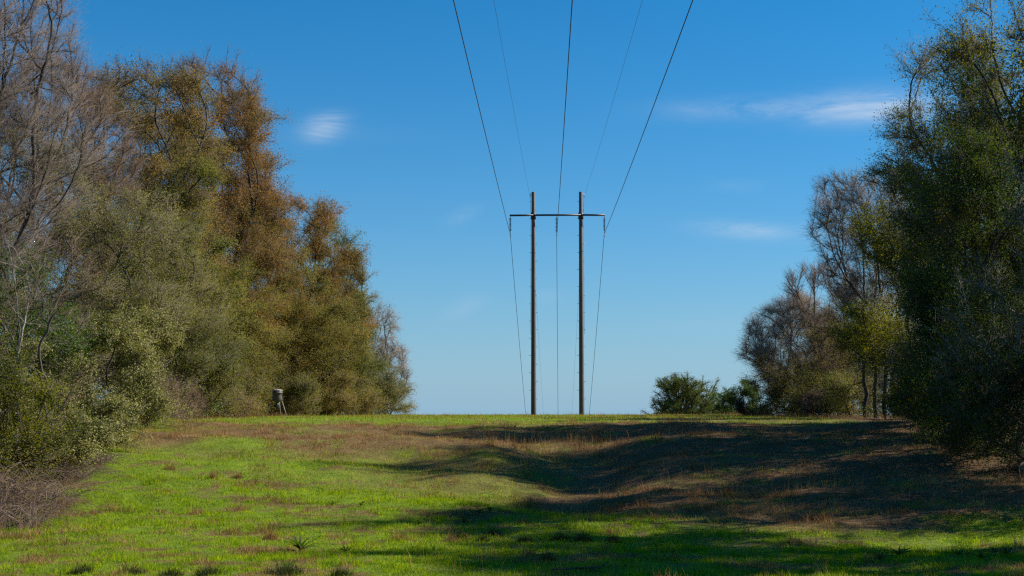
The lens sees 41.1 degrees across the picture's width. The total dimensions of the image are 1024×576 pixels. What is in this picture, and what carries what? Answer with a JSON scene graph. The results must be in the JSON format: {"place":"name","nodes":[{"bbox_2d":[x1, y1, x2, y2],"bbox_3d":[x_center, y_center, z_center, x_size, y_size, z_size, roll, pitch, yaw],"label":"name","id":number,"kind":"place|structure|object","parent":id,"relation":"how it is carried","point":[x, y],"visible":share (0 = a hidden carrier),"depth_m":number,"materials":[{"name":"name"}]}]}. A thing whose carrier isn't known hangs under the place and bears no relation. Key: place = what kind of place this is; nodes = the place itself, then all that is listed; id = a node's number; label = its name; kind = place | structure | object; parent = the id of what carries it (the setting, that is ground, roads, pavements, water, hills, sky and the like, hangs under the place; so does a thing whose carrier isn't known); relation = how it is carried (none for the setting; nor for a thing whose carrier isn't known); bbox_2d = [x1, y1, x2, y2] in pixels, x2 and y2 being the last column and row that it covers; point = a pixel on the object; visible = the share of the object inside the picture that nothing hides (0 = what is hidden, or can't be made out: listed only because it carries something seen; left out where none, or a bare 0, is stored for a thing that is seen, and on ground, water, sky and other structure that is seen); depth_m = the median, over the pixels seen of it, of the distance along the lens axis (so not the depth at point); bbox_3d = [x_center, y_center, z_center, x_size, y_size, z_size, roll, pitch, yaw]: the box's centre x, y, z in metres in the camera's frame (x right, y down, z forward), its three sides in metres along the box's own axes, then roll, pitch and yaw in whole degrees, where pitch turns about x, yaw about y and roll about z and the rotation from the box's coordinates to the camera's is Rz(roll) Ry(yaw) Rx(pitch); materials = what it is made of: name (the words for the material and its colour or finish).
{"place":"outdoors","nodes":[
{"label":"outdoors","id":0,"kind":"place"},
{"bbox_2d":[0,411,1023,575],"bbox_3d":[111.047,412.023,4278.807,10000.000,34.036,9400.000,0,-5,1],"label":"ground","id":1,"kind":"structure","parent":0,"point":[366,477],"depth_m":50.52,"materials":[{"name":"plant"}]},
{"bbox_2d":[0,215,59,472],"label":"sapling","id":2,"kind":"object","parent":1,"relation":"on","point":[9,305],"visible":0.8,"depth_m":50.49,"materials":[{"name":"grey plant"}]},
{"bbox_2d":[0,320,99,485],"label":"evergreen shrub","id":3,"kind":"object","parent":1,"relation":"on","point":[20,415],"visible":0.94,"depth_m":47.95,"materials":[{"name":"green plant"}]},
{"bbox_2d":[0,239,108,443],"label":"evergreen tree","id":4,"kind":"object","parent":1,"relation":"on","point":[63,343],"visible":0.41,"depth_m":56.83,"materials":[{"name":"green plant"}]},
{"bbox_2d":[0,462,121,531],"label":"bramble thicket","id":5,"kind":"object","parent":1,"relation":"on","point":[30,516],"visible":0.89,"depth_m":40.92,"materials":[{"name":"plant"}]},
{"bbox_2d":[0,101,126,427],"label":"scrub tree","id":6,"kind":"object","parent":1,"relation":"on","point":[65,236],"visible":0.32,"depth_m":64.20,"materials":[{"name":"green plant"}]},
{"bbox_2d":[9,231,117,480],"bbox_3d":[-16.510,2.499,49.286,3.901,9.391,3.880,-3,-6,33],"label":"sapling","id":7,"kind":"object","parent":1,"relation":"on","point":[40,344],"visible":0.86,"depth_m":49.21,"materials":[{"name":"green plant"}]},
{"bbox_2d":[0,440,131,482],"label":"bramble thicket","id":8,"kind":"object","parent":1,"relation":"on","point":[80,472],"visible":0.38,"depth_m":49.55,"materials":[{"name":"plant"}]},
{"bbox_2d":[0,326,138,474],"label":"evergreen shrub","id":9,"kind":"object","parent":1,"relation":"on","point":[86,449],"visible":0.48,"depth_m":50.03,"materials":[{"name":"green plant"}]},
{"bbox_2d":[0,448,140,509],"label":"bramble thicket","id":10,"kind":"object","parent":1,"relation":"on","point":[47,492],"visible":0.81,"depth_m":44.63,"materials":[{"name":"plant"}]},
{"bbox_2d":[0,424,149,499],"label":"bramble thicket","id":11,"kind":"object","parent":1,"relation":"on","point":[10,483],"visible":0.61,"depth_m":46.39,"materials":[{"name":"plant"}]},
{"bbox_2d":[0,0,152,332],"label":"bare tree","id":12,"kind":"object","parent":1,"relation":"on","point":[18,87],"visible":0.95,"depth_m":61.23,"materials":[{"name":"brown plant"}]},
{"bbox_2d":[0,45,154,373],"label":"bare tree","id":13,"kind":"object","parent":1,"relation":"on","point":[123,151],"visible":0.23,"depth_m":77.78,"materials":[{"name":"brown plant"}]},
{"bbox_2d":[0,186,157,408],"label":"forest tree","id":14,"kind":"object","parent":1,"relation":"on","point":[61,277],"visible":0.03,"depth_m":98.02,"materials":[{"name":"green plant"}]},
{"bbox_2d":[65,561,96,574],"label":"rush clump","id":15,"kind":"object","parent":1,"relation":"on","point":[79,569],"visible":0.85,"depth_m":31.23,"materials":[{"name":"plant"}]},
{"bbox_2d":[24,347,157,449],"bbox_3d":[-17.687,4.616,55.355,5.013,4.483,5.286,-4,-6,36],"label":"evergreen shrub","id":16,"kind":"object","parent":1,"relation":"on","point":[116,406],"visible":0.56,"depth_m":55.43,"materials":[{"name":"green plant"}]},
{"bbox_2d":[51,433,134,464],"bbox_3d":[-16.441,6.226,52.901,4.369,1.204,4.748,0,-5,1],"label":"bramble thicket","id":17,"kind":"object","parent":1,"relation":"on","point":[99,458],"visible":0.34,"depth_m":52.53,"materials":[{"name":"plant"}]},
{"bbox_2d":[30,299,171,436],"bbox_3d":[-17.923,3.611,60.388,6.418,6.475,5.216,0,-5,1],"label":"evergreen shrub","id":18,"kind":"object","parent":1,"relation":"on","point":[142,354],"visible":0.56,"depth_m":59.66,"materials":[{"name":"green plant"}]},
{"bbox_2d":[0,145,214,424],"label":"scrub tree","id":19,"kind":"object","parent":1,"relation":"on","point":[112,226],"visible":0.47,"depth_m":69.08,"materials":[{"name":"green plant"}]},
{"bbox_2d":[114,562,146,574],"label":"rush clump","id":20,"kind":"object","parent":1,"relation":"on","point":[132,570],"visible":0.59,"depth_m":29.73,"materials":[{"name":"plant"}]},
{"bbox_2d":[37,46,251,391],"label":"rusty tree","id":21,"kind":"object","parent":1,"relation":"on","point":[150,174],"visible":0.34,"depth_m":90.71,"materials":[{"name":"brown plant"}]},
{"bbox_2d":[99,293,200,426],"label":"evergreen shrub","id":22,"kind":"object","parent":1,"relation":"on","point":[166,344],"visible":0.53,"depth_m":66.17,"materials":[{"name":"green plant"}]},
{"bbox_2d":[63,210,238,417],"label":"willowy tree","id":23,"kind":"object","parent":1,"relation":"on","point":[201,290],"visible":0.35,"depth_m":80.19,"materials":[{"name":"green plant"}]},
{"bbox_2d":[137,372,192,419],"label":"leafless brush","id":24,"kind":"object","parent":1,"relation":"on","point":[172,389],"visible":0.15,"depth_m":72.35,"materials":[{"name":"brown plant"}]},
{"bbox_2d":[157,566,184,575],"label":"rush clump","id":25,"kind":"object","parent":1,"relation":"on","point":[172,573],"visible":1,"depth_m":29.43,"materials":[{"name":"plant"}]},
{"bbox_2d":[57,253,289,415],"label":"forest tree","id":26,"kind":"object","parent":1,"relation":"on","point":[233,324],"depth_m":117.34,"materials":[{"name":"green plant"}]},
{"bbox_2d":[159,368,207,418],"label":"leafless brush","id":27,"kind":"object","parent":1,"relation":"on","point":[195,394],"visible":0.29,"depth_m":79.28,"materials":[{"name":"brown plant"}]},
{"bbox_2d":[113,148,269,407],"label":"ivy clad tree","id":28,"kind":"object","parent":1,"relation":"on","point":[236,288],"visible":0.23,"depth_m":88.47,"materials":[{"name":"green plant"}]},
{"bbox_2d":[129,266,260,417],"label":"willowy tree","id":29,"kind":"object","parent":1,"relation":"on","point":[226,380],"visible":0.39,"depth_m":82.12,"materials":[{"name":"green plant"}]},
{"bbox_2d":[177,370,222,418],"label":"green bush","id":30,"kind":"object","parent":1,"relation":"on","point":[216,406],"visible":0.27,"depth_m":83.44,"materials":[{"name":"green plant"}]},
{"bbox_2d":[191,564,226,575],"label":"rush clump","id":31,"kind":"object","parent":1,"relation":"on","point":[207,571],"visible":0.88,"depth_m":29.48,"materials":[{"name":"plant"}]},
{"bbox_2d":[109,42,314,378],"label":"rusty tree","id":32,"kind":"object","parent":1,"relation":"on","point":[252,122],"visible":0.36,"depth_m":110.02,"materials":[{"name":"brown plant"}]},
{"bbox_2d":[213,385,254,417],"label":"leafless brush","id":33,"kind":"object","parent":1,"relation":"on","point":[242,414],"visible":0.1,"depth_m":91.98,"materials":[{"name":"brown plant"}]},
{"bbox_2d":[179,247,291,416],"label":"olive tree","id":34,"kind":"object","parent":1,"relation":"on","point":[268,332],"visible":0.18,"depth_m":107.35,"materials":[{"name":"green plant"}]},
{"bbox_2d":[204,376,268,417],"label":"undergrowth shrub","id":35,"kind":"object","parent":1,"relation":"on","point":[249,403],"visible":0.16,"depth_m":89.22,"materials":[{"name":"green plant"}]},
{"bbox_2d":[197,108,293,414],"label":"rusty tree","id":36,"kind":"object","parent":1,"relation":"on","point":[238,218],"visible":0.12,"depth_m":116.69,"materials":[{"name":"brown plant"}]},
{"bbox_2d":[204,171,305,414],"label":"olive tree","id":37,"kind":"object","parent":1,"relation":"on","point":[279,340],"visible":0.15,"depth_m":113.68,"materials":[{"name":"green plant"}]},
{"bbox_2d":[235,367,277,416],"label":"undergrowth shrub","id":38,"kind":"object","parent":1,"relation":"on","point":[256,386],"visible":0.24,"depth_m":103.54,"materials":[{"name":"green plant"}]},
{"bbox_2d":[266,389,286,416],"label":"game feeder","id":39,"kind":"object","parent":1,"relation":"on","point":[277,396],"visible":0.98,"depth_m":95.94,"materials":[{"name":"metal"}]},
{"bbox_2d":[255,383,307,415],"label":"undergrowth shrub","id":40,"kind":"object","parent":1,"relation":"on","point":[287,406],"visible":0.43,"depth_m":111.48,"materials":[{"name":"green plant"}]},
{"bbox_2d":[234,178,329,399],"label":"rusty tree","id":41,"kind":"object","parent":1,"relation":"on","point":[288,288],"visible":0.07,"depth_m":122.29,"materials":[{"name":"brown plant"}]},
{"bbox_2d":[265,556,308,575],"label":"rush clump","id":42,"kind":"object","parent":1,"relation":"on","point":[284,570],"visible":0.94,"depth_m":29.94,"materials":[{"name":"plant"}]},
{"bbox_2d":[271,365,325,415],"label":"undergrowth shrub","id":43,"kind":"object","parent":1,"relation":"on","point":[301,385],"visible":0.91,"depth_m":111.30,"materials":[{"name":"green plant"}]},
{"bbox_2d":[285,535,317,548],"bbox_3d":[-5.393,6.536,35.076,0.900,0.397,0.895,0,-5,1],"label":"weed plant","id":44,"kind":"object","parent":1,"relation":"on","point":[297,544],"visible":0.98,"depth_m":35.06,"materials":[{"name":"green plant"}]},
{"bbox_2d":[245,245,362,414],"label":"olive tree","id":45,"kind":"object","parent":1,"relation":"on","point":[305,307],"visible":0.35,"depth_m":120.50,"materials":[{"name":"green plant"}]},
{"bbox_2d":[229,235,379,368],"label":"forest tree","id":46,"kind":"object","parent":1,"relation":"on","point":[330,286],"depth_m":139.77,"materials":[{"name":"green plant"}]},
{"bbox_2d":[261,188,380,412],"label":"rusty tree","id":47,"kind":"object","parent":1,"relation":"on","point":[326,212],"visible":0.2,"depth_m":131.33,"materials":[{"name":"brown plant"}]},
{"bbox_2d":[266,306,383,414],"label":"olive tree","id":48,"kind":"object","parent":1,"relation":"on","point":[323,357],"visible":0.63,"depth_m":119.24,"materials":[{"name":"green plant"}]},
{"bbox_2d":[286,365,363,415],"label":"undergrowth shrub","id":49,"kind":"object","parent":1,"relation":"on","point":[341,394],"visible":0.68,"depth_m":118.00,"materials":[{"name":"green plant"}]},
{"bbox_2d":[286,197,378,414],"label":"evergreen tree","id":50,"kind":"object","parent":1,"relation":"on","point":[344,238],"visible":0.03,"depth_m":144.55,"materials":[{"name":"green plant"}]},
{"bbox_2d":[325,563,355,575],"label":"rush clump","id":51,"kind":"object","parent":1,"relation":"on","point":[340,572],"visible":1,"depth_m":29.50,"materials":[{"name":"plant"}]},
{"bbox_2d":[298,235,391,412],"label":"rusty tree","id":52,"kind":"object","parent":1,"relation":"on","point":[361,279],"visible":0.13,"depth_m":136.84,"materials":[{"name":"brown plant"}]},
{"bbox_2d":[297,287,394,414],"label":"olive tree","id":53,"kind":"object","parent":1,"relation":"on","point":[376,365],"visible":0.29,"depth_m":127.03,"materials":[{"name":"green plant"}]},
{"bbox_2d":[315,370,390,414],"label":"undergrowth shrub","id":54,"kind":"object","parent":1,"relation":"on","point":[368,402],"visible":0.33,"depth_m":125.10,"materials":[{"name":"green plant"}]},
{"bbox_2d":[354,295,410,385],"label":"bare tree","id":55,"kind":"object","parent":1,"relation":"on","point":[391,325],"visible":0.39,"depth_m":148.84,"materials":[{"name":"grey plant"}]},
{"bbox_2d":[353,351,418,414],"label":"olive tree","id":56,"kind":"object","parent":1,"relation":"on","point":[395,385],"visible":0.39,"depth_m":138.40,"materials":[{"name":"green plant"}]},
{"bbox_2d":[365,333,416,414],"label":"bare tree","id":57,"kind":"object","parent":1,"relation":"on","point":[405,370],"visible":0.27,"depth_m":151.85,"materials":[{"name":"brown plant"}]},
{"bbox_2d":[369,380,418,414],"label":"undergrowth shrub","id":58,"kind":"object","parent":1,"relation":"on","point":[392,397],"visible":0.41,"depth_m":137.79,"materials":[{"name":"green plant"}]},
{"bbox_2d":[449,527,468,538],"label":"rush clump","id":59,"kind":"object","parent":1,"relation":"on","point":[459,534],"visible":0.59,"depth_m":38.12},
{"bbox_2d":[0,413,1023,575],"bbox_3d":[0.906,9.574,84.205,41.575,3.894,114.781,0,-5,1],"label":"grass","id":60,"kind":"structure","parent":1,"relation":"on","point":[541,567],"depth_m":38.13,"materials":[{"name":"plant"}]},
{"bbox_2d":[552,562,608,570],"bbox_3d":[1.508,6.130,30.063,1.259,0.205,0.273,0,-5,1],"label":"fallen stick","id":61,"kind":"object","parent":60,"relation":"on","point":[593,568],"visible":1,"depth_m":30.13,"materials":[{"name":"wood"}]},
{"bbox_2d":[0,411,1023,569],"bbox_3d":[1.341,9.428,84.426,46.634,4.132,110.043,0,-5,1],"label":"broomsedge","id":62,"kind":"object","parent":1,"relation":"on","point":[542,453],"visible":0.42,"depth_m":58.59,"materials":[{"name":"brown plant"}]},
{"bbox_2d":[513,533,533,542],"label":"rush clump","id":63,"kind":"object","parent":1,"relation":"on","point":[526,539],"visible":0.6,"depth_m":37.77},
{"bbox_2d":[538,549,558,560],"bbox_3d":[0.845,6.428,32.941,0.598,0.334,0.517,0,-5,1],"label":"rush clump","id":64,"kind":"object","parent":1,"relation":"on","point":[546,556],"visible":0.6,"depth_m":32.89,"materials":[{"name":"plant"}]},
{"bbox_2d":[509,192,605,414],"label":"transmission tower","id":65,"kind":"structure","parent":1,"relation":"on","point":[533,215],"depth_m":136.25,"materials":[{"name":"wood"}]},
{"bbox_2d":[453,0,525,412],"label":"conductor","id":66,"kind":"object","parent":65,"relation":"hanging from","point":[491,159],"visible":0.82,"depth_m":85.39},
{"bbox_2d":[556,0,572,367],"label":"conductor","id":67,"kind":"object","parent":65,"relation":"hanging from","point":[562,151],"visible":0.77,"depth_m":79.76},
{"bbox_2d":[589,0,692,413],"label":"conductor","id":68,"kind":"object","parent":65,"relation":"hanging from","point":[633,159],"visible":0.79,"depth_m":84.41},
{"bbox_2d":[550,531,571,541],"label":"rush clump","id":69,"kind":"object","parent":1,"relation":"on","point":[558,538],"visible":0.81,"depth_m":38.11,"materials":[{"name":"plant"}]},
{"bbox_2d":[569,528,594,541],"bbox_3d":[1.961,6.818,37.798,0.865,0.447,0.665,0,-5,1],"label":"rush clump","id":70,"kind":"object","parent":1,"relation":"on","point":[579,538],"visible":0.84,"depth_m":37.72,"materials":[{"name":"plant"}]},
{"bbox_2d":[606,534,622,542],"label":"rush clump","id":71,"kind":"object","parent":1,"relation":"on","point":[610,539],"visible":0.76,"depth_m":37.62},
{"bbox_2d":[641,371,732,414],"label":"bush","id":72,"kind":"object","parent":1,"relation":"on","point":[688,398],"visible":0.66,"depth_m":211.79,"materials":[{"name":"green plant"}]},
{"bbox_2d":[708,377,765,414],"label":"bush","id":73,"kind":"object","parent":1,"relation":"on","point":[727,398],"visible":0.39,"depth_m":187.41,"materials":[{"name":"green plant"}]},
{"bbox_2d":[732,395,773,415],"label":"leafless brush","id":74,"kind":"object","parent":1,"relation":"on","point":[740,405],"visible":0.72,"depth_m":118.23,"materials":[{"name":"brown plant"}]},
{"bbox_2d":[741,364,807,415],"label":"undergrowth shrub","id":75,"kind":"object","parent":1,"relation":"on","point":[765,409],"visible":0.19,"depth_m":115.97,"materials":[{"name":"green plant"}]},
{"bbox_2d":[730,283,853,389],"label":"bare tree","id":76,"kind":"object","parent":1,"relation":"on","point":[779,323],"visible":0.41,"depth_m":119.16,"materials":[{"name":"brown plant"}]},
{"bbox_2d":[755,356,836,415],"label":"undergrowth shrub","id":77,"kind":"object","parent":1,"relation":"on","point":[787,393],"visible":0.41,"depth_m":107.91,"materials":[{"name":"green plant"}]},
{"bbox_2d":[737,316,889,415],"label":"bare tree","id":78,"kind":"object","parent":1,"relation":"on","point":[772,371],"visible":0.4,"depth_m":107.17,"materials":[{"name":"brown plant"}]},
{"bbox_2d":[798,386,834,416],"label":"leafless brush","id":79,"kind":"object","parent":1,"relation":"on","point":[808,408],"visible":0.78,"depth_m":95.75,"materials":[{"name":"brown plant"}]},
{"bbox_2d":[781,367,859,416],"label":"undergrowth shrub","id":80,"kind":"object","parent":1,"relation":"on","point":[795,401],"visible":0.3,"depth_m":99.02,"materials":[{"name":"green plant"}]},
{"bbox_2d":[774,257,873,415],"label":"bare tree","id":81,"kind":"object","parent":1,"relation":"on","point":[813,281],"visible":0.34,"depth_m":112.72,"materials":[{"name":"plant"}]},
{"bbox_2d":[808,367,889,416],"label":"undergrowth shrub","id":82,"kind":"object","parent":1,"relation":"on","point":[840,393],"visible":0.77,"depth_m":93.89,"materials":[{"name":"green plant"}]},
{"bbox_2d":[800,163,918,417],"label":"bare tree","id":83,"kind":"object","parent":1,"relation":"on","point":[844,209],"visible":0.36,"depth_m":91.40,"materials":[{"name":"brown plant"}]},
{"bbox_2d":[797,268,930,415],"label":"bare tree","id":84,"kind":"object","parent":1,"relation":"on","point":[836,308],"visible":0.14,"depth_m":103.20,"materials":[{"name":"brown plant"}]},
{"bbox_2d":[824,288,904,417],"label":"slender tree","id":85,"kind":"object","parent":1,"relation":"on","point":[866,396],"visible":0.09,"depth_m":87.20,"materials":[{"name":"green plant"}]},
{"bbox_2d":[821,289,910,417],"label":"slender tree","id":86,"kind":"object","parent":1,"relation":"on","point":[885,327],"visible":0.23,"depth_m":86.14,"materials":[{"name":"green plant"}]},
{"bbox_2d":[820,159,919,418],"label":"evergreen tree","id":87,"kind":"object","parent":1,"relation":"on","point":[855,334],"visible":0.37,"depth_m":82.55,"materials":[{"name":"green plant"}]},
{"bbox_2d":[848,304,904,418],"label":"slender tree","id":88,"kind":"object","parent":1,"relation":"on","point":[875,356],"visible":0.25,"depth_m":84.77,"materials":[{"name":"green plant"}]},
{"bbox_2d":[867,373,908,418],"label":"undergrowth shrub","id":89,"kind":"object","parent":1,"relation":"on","point":[883,397],"visible":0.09,"depth_m":78.98,"materials":[{"name":"green plant"}]},
{"bbox_2d":[873,359,935,421],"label":"undergrowth shrub","id":90,"kind":"object","parent":1,"relation":"on","point":[901,393],"visible":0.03,"depth_m":70.46,"materials":[{"name":"green plant"}]},
{"bbox_2d":[843,22,1022,421],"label":"tall tree","id":91,"kind":"object","parent":1,"relation":"on","point":[913,138],"visible":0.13,"depth_m":71.44,"materials":[{"name":"green plant"}]},
{"bbox_2d":[846,170,1019,419],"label":"evergreen tree","id":92,"kind":"object","parent":1,"relation":"on","point":[898,286],"visible":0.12,"depth_m":67.67,"materials":[{"name":"green plant"}]},
{"bbox_2d":[862,96,1014,352],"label":"forest tree","id":93,"kind":"object","parent":1,"relation":"on","point":[907,207],"visible":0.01,"depth_m":80.24,"materials":[{"name":"green plant"}]},
{"bbox_2d":[855,0,1023,369],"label":"tall tree","id":94,"kind":"object","parent":1,"relation":"on","point":[964,45],"visible":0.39,"depth_m":60.86,"materials":[{"name":"green plant"}]},
{"bbox_2d":[862,48,1023,385],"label":"tall tree","id":95,"kind":"object","parent":1,"relation":"on","point":[971,112],"visible":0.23,"depth_m":63.96,"materials":[{"name":"green plant"}]},
{"bbox_2d":[880,358,1005,436],"bbox_3d":[19.446,4.906,60.343,5.931,4.248,5.814,0,-5,1],"label":"undergrowth shrub","id":96,"kind":"object","parent":1,"relation":"on","point":[915,395],"visible":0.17,"depth_m":60.51,"materials":[{"name":"green plant"}]},
{"bbox_2d":[883,114,1023,448],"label":"evergreen tree","id":97,"kind":"object","parent":1,"relation":"on","point":[925,292],"visible":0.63,"depth_m":56.56,"materials":[{"name":"green plant"}]},
{"bbox_2d":[907,136,1023,469],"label":"dead topped tree","id":98,"kind":"object","parent":1,"relation":"on","point":[953,356],"visible":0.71,"depth_m":51.81,"materials":[{"name":"green plant"}]},
{"bbox_2d":[909,349,1023,456],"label":"undergrowth shrub","id":99,"kind":"object","parent":1,"relation":"on","point":[956,437],"visible":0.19,"depth_m":53.43,"materials":[{"name":"green plant"}]},
{"bbox_2d":[921,320,1023,479],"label":"undergrowth shrub","id":100,"kind":"object","parent":1,"relation":"on","point":[977,422],"visible":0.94,"depth_m":49.45,"materials":[{"name":"green plant"}]},
{"bbox_2d":[970,21,1023,143],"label":"tall tree","id":101,"kind":"object","parent":1,"relation":"on","point":[1020,119],"visible":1,"depth_m":47.30,"materials":[{"name":"green plant"}]},
{"bbox_2d":[993,546,1021,554],"bbox_3d":[12.388,6.562,34.106,0.658,0.244,0.722,-2,-6,22],"label":"weed plant","id":102,"kind":"object","parent":1,"relation":"on","point":[1004,551],"visible":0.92,"depth_m":34.12,"materials":[{"name":"green plant"}]},
{"bbox_2d":[0,0,1023,414],"label":"sky","id":103,"kind":"structure","parent":0,"point":[756,98],"materials":[{"name":"blue"}]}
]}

